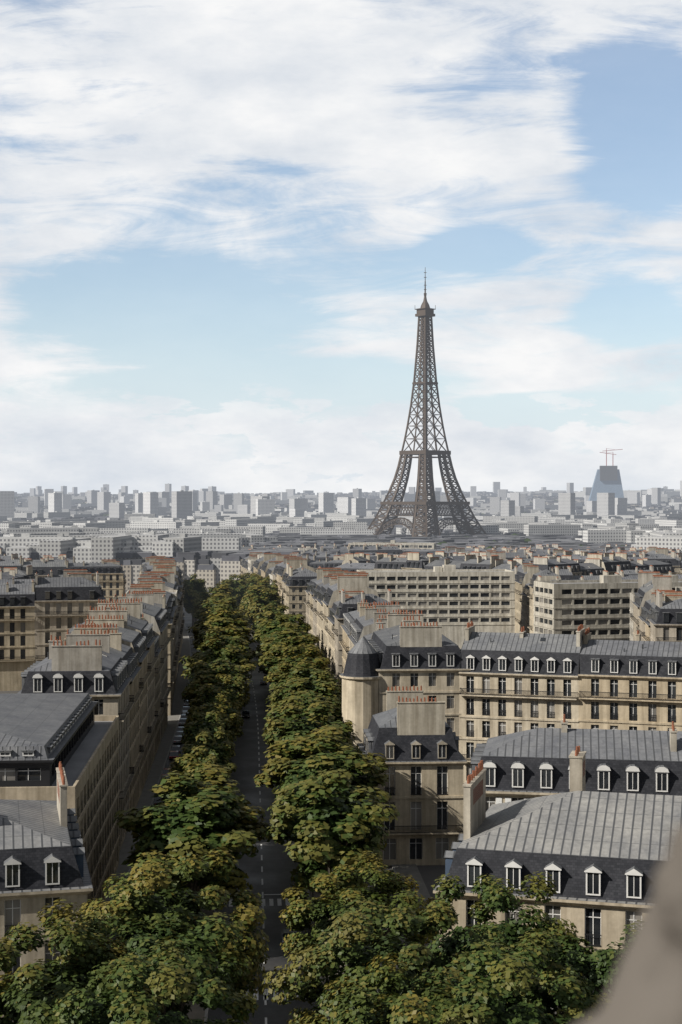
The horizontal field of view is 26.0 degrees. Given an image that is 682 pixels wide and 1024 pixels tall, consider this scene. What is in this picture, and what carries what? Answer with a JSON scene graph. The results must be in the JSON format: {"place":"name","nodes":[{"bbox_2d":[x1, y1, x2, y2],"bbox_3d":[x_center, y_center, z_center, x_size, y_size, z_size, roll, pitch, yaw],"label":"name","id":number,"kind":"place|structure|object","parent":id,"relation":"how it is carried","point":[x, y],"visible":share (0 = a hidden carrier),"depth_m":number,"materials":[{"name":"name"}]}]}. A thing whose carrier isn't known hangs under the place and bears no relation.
{"place":"outdoors","nodes":[
{"label":"outdoors","id":0,"kind":"place"},
{"bbox_2d":[0,590,444,902],"bbox_3d":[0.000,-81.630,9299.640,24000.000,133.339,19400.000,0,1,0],"label":"ground","id":1,"kind":"structure","parent":0,"point":[430,874],"depth_m":197.53,"materials":[{"name":"grey"}]},
{"bbox_2d":[50,908,253,1023],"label":"tree","id":2,"kind":"object","parent":1,"relation":"on","point":[137,937],"visible":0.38,"depth_m":109.25,"materials":[{"name":"green plant"}]},
{"bbox_2d":[48,847,269,1005],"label":"tree","id":3,"kind":"object","parent":1,"relation":"on","point":[135,898],"visible":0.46,"depth_m":117.25,"materials":[{"name":"green plant"}]},
{"bbox_2d":[113,770,258,901],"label":"tree","id":4,"kind":"object","parent":1,"relation":"on","point":[190,821],"visible":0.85,"depth_m":159.51,"materials":[{"name":"green plant"}]},
{"bbox_2d":[116,764,270,894],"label":"tree","id":5,"kind":"object","parent":1,"relation":"on","point":[214,775],"visible":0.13,"depth_m":172.39,"materials":[{"name":"green plant"}]},
{"bbox_2d":[183,574,206,621],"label":"tree","id":6,"kind":"object","parent":1,"relation":"on","point":[194,576],"visible":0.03,"depth_m":665.08,"materials":[{"name":"green plant"}]},
{"bbox_2d":[183,578,207,623],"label":"tree","id":7,"kind":"object","parent":1,"relation":"on","point":[190,592],"visible":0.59,"depth_m":598.25,"materials":[{"name":"green plant"}]},
{"bbox_2d":[183,579,208,629],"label":"tree","id":8,"kind":"object","parent":1,"relation":"on","point":[186,583],"visible":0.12,"depth_m":608.06,"materials":[{"name":"green plant"}]},
{"bbox_2d":[163,745,230,791],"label":"tree","id":9,"kind":"object","parent":1,"relation":"on","point":[179,763],"visible":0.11,"depth_m":196.53,"materials":[{"name":"green plant"}]},
{"bbox_2d":[167,761,235,890],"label":"tree","id":10,"kind":"object","parent":1,"relation":"on","point":[195,767],"visible":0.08,"depth_m":185.51,"materials":[{"name":"green plant"}]},
{"bbox_2d":[180,712,236,762],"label":"tree","id":11,"kind":"object","parent":1,"relation":"on","point":[222,722],"visible":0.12,"depth_m":238.10,"materials":[{"name":"green plant"}]},
{"bbox_2d":[181,730,236,772],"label":"tree","id":12,"kind":"object","parent":1,"relation":"on","point":[216,755],"visible":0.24,"depth_m":211.36,"materials":[{"name":"green plant"}]},
{"bbox_2d":[182,710,235,758],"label":"tree","id":13,"kind":"object","parent":1,"relation":"on","point":[190,731],"visible":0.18,"depth_m":226.36,"materials":[{"name":"green plant"}]},
{"bbox_2d":[194,587,223,603],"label":"tree","id":14,"kind":"object","parent":1,"relation":"on","point":[202,594],"visible":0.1,"depth_m":549.87,"materials":[{"name":"green plant"}]},
{"bbox_2d":[192,616,234,651],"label":"tree","id":15,"kind":"object","parent":1,"relation":"on","point":[222,623],"visible":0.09,"depth_m":368.93,"materials":[{"name":"green plant"}]},
{"bbox_2d":[185,683,242,726],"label":"tree","id":16,"kind":"object","parent":1,"relation":"on","point":[208,694],"visible":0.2,"depth_m":264.99,"materials":[{"name":"green plant"}]},
{"bbox_2d":[188,673,244,726],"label":"tree","id":17,"kind":"object","parent":1,"relation":"on","point":[237,699],"visible":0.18,"depth_m":275.65,"materials":[{"name":"green plant"}]},
{"bbox_2d":[181,658,252,715],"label":"tree","id":18,"kind":"object","parent":1,"relation":"on","point":[207,673],"visible":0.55,"depth_m":287.40,"materials":[{"name":"green plant"}]},
{"bbox_2d":[192,600,243,628],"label":"tree","id":19,"kind":"object","parent":1,"relation":"on","point":[206,609],"visible":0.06,"depth_m":457.92,"materials":[{"name":"green plant"}]},
{"bbox_2d":[195,693,243,740],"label":"tree","id":20,"kind":"object","parent":1,"relation":"on","point":[222,707],"visible":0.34,"depth_m":251.58,"materials":[{"name":"green plant"}]},
{"bbox_2d":[191,618,248,647],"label":"tree","id":21,"kind":"object","parent":1,"relation":"on","point":[209,624],"visible":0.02,"depth_m":380.37,"materials":[{"name":"green plant"}]},
{"bbox_2d":[202,583,237,601],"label":"tree","id":22,"kind":"object","parent":1,"relation":"on","point":[226,588],"visible":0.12,"depth_m":549.45,"materials":[{"name":"green plant"}]},
{"bbox_2d":[193,592,247,620],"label":"tree","id":23,"kind":"object","parent":1,"relation":"on","point":[219,595],"visible":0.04,"depth_m":485.16,"materials":[{"name":"green plant"}]},
{"bbox_2d":[186,637,255,701],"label":"tree","id":24,"kind":"object","parent":1,"relation":"on","point":[230,651],"visible":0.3,"depth_m":316.32,"materials":[{"name":"green plant"}]},
{"bbox_2d":[189,629,253,680],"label":"tree","id":25,"kind":"object","parent":1,"relation":"on","point":[226,640],"visible":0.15,"depth_m":330.14,"materials":[{"name":"green plant"}]},
{"bbox_2d":[198,601,247,623],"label":"tree","id":26,"kind":"object","parent":1,"relation":"on","point":[206,614],"visible":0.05,"depth_m":434.09,"materials":[{"name":"green plant"}]},
{"bbox_2d":[194,611,253,637],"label":"tree","id":27,"kind":"object","parent":1,"relation":"on","point":[245,629],"visible":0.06,"depth_m":406.71,"materials":[{"name":"green plant"}]},
{"bbox_2d":[219,574,240,585],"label":"tree","id":28,"kind":"object","parent":1,"relation":"on","point":[230,578],"visible":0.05,"depth_m":660.36,"materials":[{"name":"green plant"}]},
{"bbox_2d":[225,579,248,605],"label":"tree","id":29,"kind":"object","parent":1,"relation":"on","point":[238,593],"visible":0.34,"depth_m":613.13,"materials":[{"name":"green plant"}]},
{"bbox_2d":[246,575,261,585],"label":"tree","id":30,"kind":"object","parent":1,"relation":"on","point":[255,576],"visible":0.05,"depth_m":649.08,"materials":[{"name":"green plant"}]},
{"bbox_2d":[240,578,270,599],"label":"tree","id":31,"kind":"object","parent":1,"relation":"on","point":[254,581],"visible":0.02,"depth_m":625.08,"materials":[{"name":"green plant"}]},
{"bbox_2d":[240,584,279,642],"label":"tree","id":32,"kind":"object","parent":1,"relation":"on","point":[252,587],"visible":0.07,"depth_m":540.39,"materials":[{"name":"green plant"}]},
{"bbox_2d":[255,575,269,581],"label":"tree","id":33,"kind":"object","parent":1,"relation":"on","point":[259,578],"visible":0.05,"depth_m":634.63,"materials":[{"name":"green plant"}]},
{"bbox_2d":[245,580,281,603],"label":"tree","id":34,"kind":"object","parent":1,"relation":"on","point":[263,582],"visible":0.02,"depth_m":579.14,"materials":[{"name":"green plant"}]},
{"bbox_2d":[246,590,283,630],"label":"tree","id":35,"kind":"object","parent":1,"relation":"on","point":[257,604],"visible":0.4,"depth_m":497.08,"materials":[{"name":"green plant"}]},
{"bbox_2d":[245,596,284,627],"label":"tree","id":36,"kind":"object","parent":1,"relation":"on","point":[265,598],"visible":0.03,"depth_m":510.73,"materials":[{"name":"green plant"}]},
{"bbox_2d":[264,579,277,593],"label":"tree","id":37,"kind":"object","parent":1,"relation":"on","point":[273,585],"visible":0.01,"depth_m":603.01,"materials":[{"name":"green plant"}]},
{"bbox_2d":[253,605,295,634],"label":"tree","id":38,"kind":"object","parent":1,"relation":"on","point":[270,613],"visible":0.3,"depth_m":457.14,"materials":[{"name":"green plant"}]},
{"bbox_2d":[252,613,311,648],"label":"tree","id":39,"kind":"object","parent":1,"relation":"on","point":[258,630],"visible":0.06,"depth_m":406.88,"materials":[{"name":"green plant"}]},
{"bbox_2d":[252,614,320,659],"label":"tree","id":40,"kind":"object","parent":1,"relation":"on","point":[270,627],"visible":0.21,"depth_m":391.52,"materials":[{"name":"green plant"}]},
{"bbox_2d":[256,622,319,666],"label":"tree","id":41,"kind":"object","parent":1,"relation":"on","point":[279,626],"visible":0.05,"depth_m":380.01,"materials":[{"name":"green plant"}]},
{"bbox_2d":[253,628,324,675],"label":"tree","id":42,"kind":"object","parent":1,"relation":"on","point":[285,634],"visible":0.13,"depth_m":355.13,"materials":[{"name":"green plant"}]},
{"bbox_2d":[260,623,317,650],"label":"tree","id":43,"kind":"object","parent":1,"relation":"on","point":[274,635],"visible":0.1,"depth_m":367.78,"materials":[{"name":"green plant"}]},
{"bbox_2d":[267,661,315,690],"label":"tree","id":44,"kind":"object","parent":1,"relation":"on","point":[275,676],"visible":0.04,"depth_m":290.88,"materials":[{"name":"green plant"}]},
{"bbox_2d":[258,646,329,691],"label":"tree","id":45,"kind":"object","parent":1,"relation":"on","point":[270,661],"visible":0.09,"depth_m":316.91,"materials":[{"name":"green plant"}]},
{"bbox_2d":[262,635,327,669],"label":"tree","id":46,"kind":"object","parent":1,"relation":"on","point":[295,641],"visible":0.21,"depth_m":328.99,"materials":[{"name":"green plant"}]},
{"bbox_2d":[263,646,330,683],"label":"tree","id":47,"kind":"object","parent":1,"relation":"on","point":[321,663],"visible":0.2,"depth_m":301.38,"materials":[{"name":"green plant"}]},
{"bbox_2d":[262,691,341,748],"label":"tree","id":48,"kind":"object","parent":1,"relation":"on","point":[306,701],"visible":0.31,"depth_m":238.09,"materials":[{"name":"green plant"}]},
{"bbox_2d":[263,677,341,730],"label":"tree","id":49,"kind":"object","parent":1,"relation":"on","point":[324,689],"visible":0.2,"depth_m":251.78,"materials":[{"name":"green plant"}]},
{"bbox_2d":[269,666,341,707],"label":"tree","id":50,"kind":"object","parent":1,"relation":"on","point":[311,674],"visible":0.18,"depth_m":264.11,"materials":[{"name":"green plant"}]},
{"bbox_2d":[265,701,358,755],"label":"tree","id":51,"kind":"object","parent":1,"relation":"on","point":[284,729],"visible":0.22,"depth_m":214.03,"materials":[{"name":"green plant"}]},
{"bbox_2d":[254,727,387,787],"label":"tree","id":52,"kind":"object","parent":1,"relation":"on","point":[298,748],"visible":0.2,"depth_m":196.42,"materials":[{"name":"green plant"}]},
{"bbox_2d":[272,771,382,897],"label":"tree","id":53,"kind":"object","parent":1,"relation":"on","point":[358,794],"visible":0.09,"depth_m":173.80,"materials":[{"name":"green plant"}]},
{"bbox_2d":[267,733,391,893],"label":"tree","id":54,"kind":"object","parent":1,"relation":"on","point":[358,768],"visible":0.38,"depth_m":186.21,"materials":[{"name":"green plant"}]},
{"bbox_2d":[265,768,399,919],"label":"tree","id":55,"kind":"object","parent":1,"relation":"on","point":[328,827],"visible":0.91,"depth_m":159.42,"materials":[{"name":"green plant"}]},
{"bbox_2d":[0,686,681,1022],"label":"buildings","id":56,"kind":"structure","parent":1,"relation":"on","point":[589,820],"depth_m":150.33,"materials":[{"name":"stone"}]},
{"bbox_2d":[0,481,681,589],"bbox_3d":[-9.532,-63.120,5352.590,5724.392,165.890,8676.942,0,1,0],"label":"city","id":57,"kind":"object","parent":1,"relation":"on","point":[208,533],"visible":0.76,"depth_m":2046.32,"materials":[{"name":"white stone"}]},
{"bbox_2d":[0,540,681,690],"bbox_3d":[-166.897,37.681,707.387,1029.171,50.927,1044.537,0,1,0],"label":"city","id":58,"kind":"object","parent":1,"relation":"on","point":[618,593],"visible":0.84,"depth_m":506.33,"materials":[{"name":"stone"}]},
{"bbox_2d":[17,552,681,851],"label":"apartment buildings","id":59,"kind":"structure","parent":1,"relation":"on","point":[120,657],"depth_m":237.15,"materials":[{"name":"stone"}]},
{"bbox_2d":[279,850,438,965],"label":"tree","id":60,"kind":"object","parent":1,"relation":"on","point":[302,911],"visible":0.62,"depth_m":136.64,"materials":[{"name":"green plant"}]},
{"bbox_2d":[262,899,475,1023],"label":"tree","id":61,"kind":"object","parent":1,"relation":"on","point":[329,958],"visible":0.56,"depth_m":106.49,"materials":[{"name":"green plant"}]},
{"bbox_2d":[287,953,470,1023],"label":"tree","id":62,"kind":"object","parent":1,"relation":"on","point":[357,1005],"visible":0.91,"depth_m":96.22,"materials":[{"name":"green plant"}]},
{"bbox_2d":[367,272,486,536],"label":"lattice tower","id":63,"kind":"structure","parent":1,"relation":"on","point":[425,314],"depth_m":1692.56,"materials":[{"name":"metal"}]},
{"bbox_2d":[386,929,606,1023],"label":"tree","id":64,"kind":"object","parent":1,"relation":"on","point":[489,1002],"visible":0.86,"depth_m":96.74,"materials":[{"name":"green plant"}]},
{"bbox_2d":[426,871,578,1014],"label":"tree","id":65,"kind":"object","parent":1,"relation":"on","point":[494,898],"visible":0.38,"depth_m":113.67,"materials":[{"name":"green plant"}]},
{"bbox_2d":[513,920,638,1023],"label":"tree","id":66,"kind":"object","parent":1,"relation":"on","point":[572,957],"visible":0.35,"depth_m":103.84,"materials":[{"name":"green plant"}]},
{"bbox_2d":[588,448,623,500],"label":"skyscraper","id":67,"kind":"structure","parent":1,"relation":"on","point":[607,479],"depth_m":4988.15,"materials":[{"name":"blue glass"}]},
{"bbox_2d":[578,824,681,1023],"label":"stone parapet","id":68,"kind":"structure","parent":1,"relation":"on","point":[645,986],"depth_m":0.98,"materials":[{"name":"stone"}]},
{"bbox_2d":[104,593,437,1023],"bbox_3d":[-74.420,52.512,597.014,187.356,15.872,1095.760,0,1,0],"label":"avenue road","id":69,"kind":"structure","parent":0,"point":[269,866],"depth_m":205.10,"materials":[{"name":"grey asphalt"}]},
{"bbox_2d":[0,899,171,1023],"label":"tree","id":70,"kind":"object","parent":69,"relation":"on","point":[28,991],"visible":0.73,"depth_m":102.69,"materials":[{"name":"green plant"}]},
{"bbox_2d":[53,936,258,1023],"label":"tree","id":71,"kind":"object","parent":69,"relation":"on","point":[133,975],"visible":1,"depth_m":95.37,"materials":[{"name":"green plant"}]},
{"bbox_2d":[154,797,161,803],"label":"car","id":72,"kind":"object","parent":69,"relation":"on","point":[156,798],"visible":0.3,"depth_m":239.53,"materials":[{"name":"paint"}]},
{"bbox_2d":[162,768,171,774],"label":"car","id":73,"kind":"object","parent":69,"relation":"on","point":[165,771],"visible":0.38,"depth_m":264.39,"materials":[{"name":"paint"}]},
{"bbox_2d":[169,751,179,759],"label":"car","id":74,"kind":"object","parent":69,"relation":"on","point":[174,754],"visible":0.87,"depth_m":282.86,"materials":[{"name":"paint"}]},
{"bbox_2d":[171,745,180,752],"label":"car","id":75,"kind":"object","parent":69,"relation":"on","point":[175,747],"visible":0.74,"depth_m":289.28,"materials":[{"name":"paint"}]},
{"bbox_2d":[173,735,181,743],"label":"car","id":76,"kind":"object","parent":69,"relation":"on","point":[177,738],"visible":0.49,"depth_m":301.43,"materials":[{"name":"paint"}]},
{"bbox_2d":[175,731,183,735],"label":"car","id":77,"kind":"object","parent":69,"relation":"on","point":[178,732],"visible":0.4,"depth_m":307.86,"materials":[{"name":"paint"}]},
{"bbox_2d":[179,718,186,725],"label":"car","id":78,"kind":"object","parent":69,"relation":"on","point":[182,721],"visible":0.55,"depth_m":326.14,"materials":[{"name":"paint"}]},
{"bbox_2d":[182,706,189,710],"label":"car","id":79,"kind":"object","parent":69,"relation":"on","point":[185,708],"visible":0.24,"depth_m":345.89,"materials":[{"name":"paint"}]},
{"bbox_2d":[196,593,230,612],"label":"tree","id":80,"kind":"object","parent":69,"relation":"on","point":[206,601],"visible":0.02,"depth_m":498.18,"materials":[{"name":"green plant"}]},
{"bbox_2d":[193,589,239,613],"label":"tree","id":81,"kind":"object","parent":69,"relation":"on","point":[198,603],"visible":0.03,"depth_m":523.29,"materials":[{"name":"green plant"}]},
{"bbox_2d":[178,635,257,677],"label":"tree","id":82,"kind":"object","parent":69,"relation":"on","point":[244,647],"visible":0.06,"depth_m":338.88,"materials":[{"name":"green plant"}]},
{"bbox_2d":[194,596,242,624],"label":"tree","id":83,"kind":"object","parent":69,"relation":"on","point":[230,599],"visible":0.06,"depth_m":470.21,"materials":[{"name":"green plant"}]},
{"bbox_2d":[186,609,253,643],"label":"tree","id":84,"kind":"object","parent":69,"relation":"on","point":[222,613],"visible":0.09,"depth_m":394.76,"materials":[{"name":"green plant"}]},
{"bbox_2d":[193,602,246,637],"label":"tree","id":85,"kind":"object","parent":69,"relation":"on","point":[224,606],"visible":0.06,"depth_m":418.33,"materials":[{"name":"green plant"}]},
{"bbox_2d":[196,605,250,631],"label":"tree","id":86,"kind":"object","parent":69,"relation":"on","point":[246,616],"visible":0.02,"depth_m":446.81,"materials":[{"name":"green plant"}]},
{"bbox_2d":[205,624,257,657],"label":"tree","id":87,"kind":"object","parent":69,"relation":"on","point":[230,630],"visible":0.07,"depth_m":352.84,"materials":[{"name":"green plant"}]},
{"bbox_2d":[226,574,245,587],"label":"tree","id":88,"kind":"object","parent":69,"relation":"on","point":[240,577],"visible":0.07,"depth_m":652.44,"materials":[{"name":"green plant"}]},
{"bbox_2d":[242,710,249,717],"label":"car","id":89,"kind":"object","parent":69,"relation":"on","point":[245,713],"visible":0.96,"depth_m":338.86,"materials":[{"name":"paint"}]},
{"bbox_2d":[239,586,271,643],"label":"tree","id":90,"kind":"object","parent":69,"relation":"on","point":[248,599],"visible":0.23,"depth_m":533.31,"materials":[{"name":"green plant"}]},
{"bbox_2d":[281,929,297,944],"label":"car","id":91,"kind":"object","parent":69,"relation":"on","point":[284,932],"visible":0.47,"depth_m":165.14,"materials":[{"name":"paint"}]},
{"bbox_2d":[0,0,681,494],"label":"sky","id":92,"kind":"structure","parent":0,"point":[222,222],"materials":[{"name":"blue"}]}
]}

